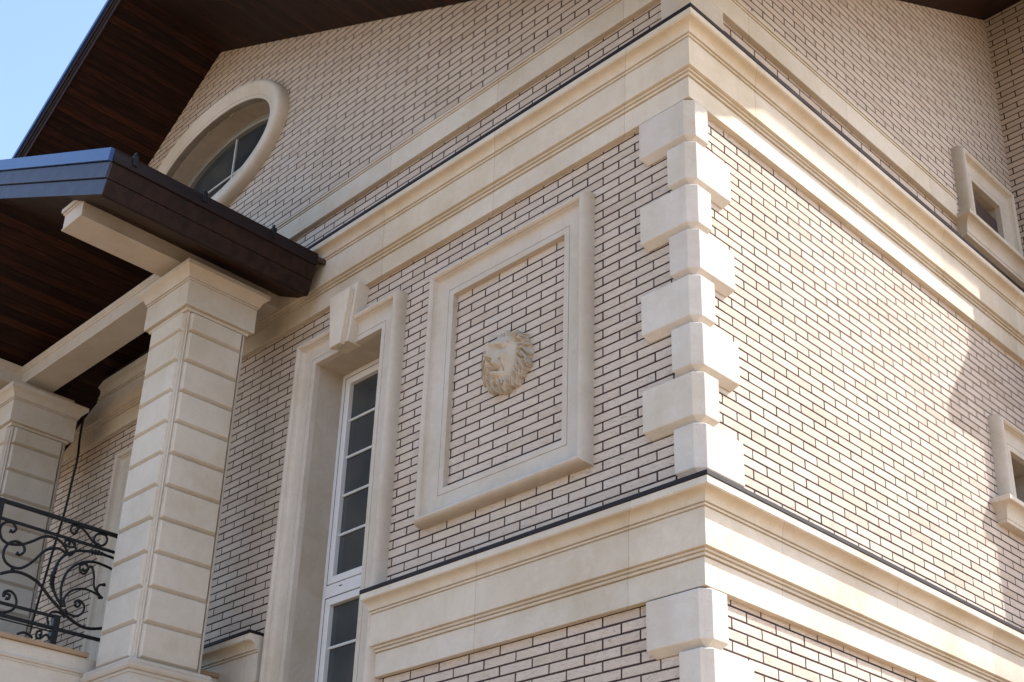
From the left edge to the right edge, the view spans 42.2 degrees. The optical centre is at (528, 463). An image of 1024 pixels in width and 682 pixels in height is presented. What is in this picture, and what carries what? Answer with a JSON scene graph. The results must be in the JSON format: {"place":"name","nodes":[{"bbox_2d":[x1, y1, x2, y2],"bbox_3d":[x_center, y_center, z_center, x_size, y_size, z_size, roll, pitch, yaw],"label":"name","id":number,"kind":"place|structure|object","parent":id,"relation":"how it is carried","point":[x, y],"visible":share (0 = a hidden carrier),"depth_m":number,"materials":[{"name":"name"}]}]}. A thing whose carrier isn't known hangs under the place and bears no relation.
{"place":"outdoors","nodes":[
{"label":"outdoors","id":0,"kind":"place"},
{"bbox_2d":[0,0,106,159],"label":"sky","id":1,"kind":"structure","parent":0,"point":[39,39],"materials":[{"name":"blue"}]},
{"bbox_2d":[0,0,1023,681],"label":"brick house","id":2,"kind":"structure","parent":0,"point":[276,276],"depth_m":10.26,"materials":[{"name":"beige brick"}]},
{"bbox_2d":[29,405,87,637],"bbox_3d":[-4.822,0.982,13.353,0.441,3.398,0.031,-22,-34,40],"label":"hanging cable","id":3,"kind":"object","parent":2,"relation":"hanging from","point":[63,515],"visible":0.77,"depth_m":13.47,"materials":[{"name":"black rubber"}]},
{"bbox_2d":[0,497,117,644],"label":"wrought iron railing","id":4,"kind":"object","parent":2,"relation":"on","point":[54,628],"visible":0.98,"depth_m":10.23,"materials":[{"name":"black metal"}]},
{"bbox_2d":[166,98,269,197],"bbox_3d":[-3.279,-3.151,14.271,2.238,1.128,0.380,-22,-34,40],"label":"oval window","id":5,"kind":"structure","parent":2,"relation":"in","point":[214,160],"depth_m":14.59,"materials":[{"name":"glass"}]},
{"bbox_2d":[314,358,378,681],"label":"tall window","id":6,"kind":"structure","parent":2,"relation":"in","point":[344,556],"depth_m":10.67,"materials":[{"name":"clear glass"}]},
{"bbox_2d":[481,330,534,395],"bbox_3d":[-0.211,-0.738,9.317,0.489,0.492,0.229,-22,-34,40],"label":"lion head ornament","id":7,"kind":"object","parent":2,"relation":"attached to","point":[507,364],"visible":1,"depth_m":9.28,"materials":[{"name":"stone"}]}
]}

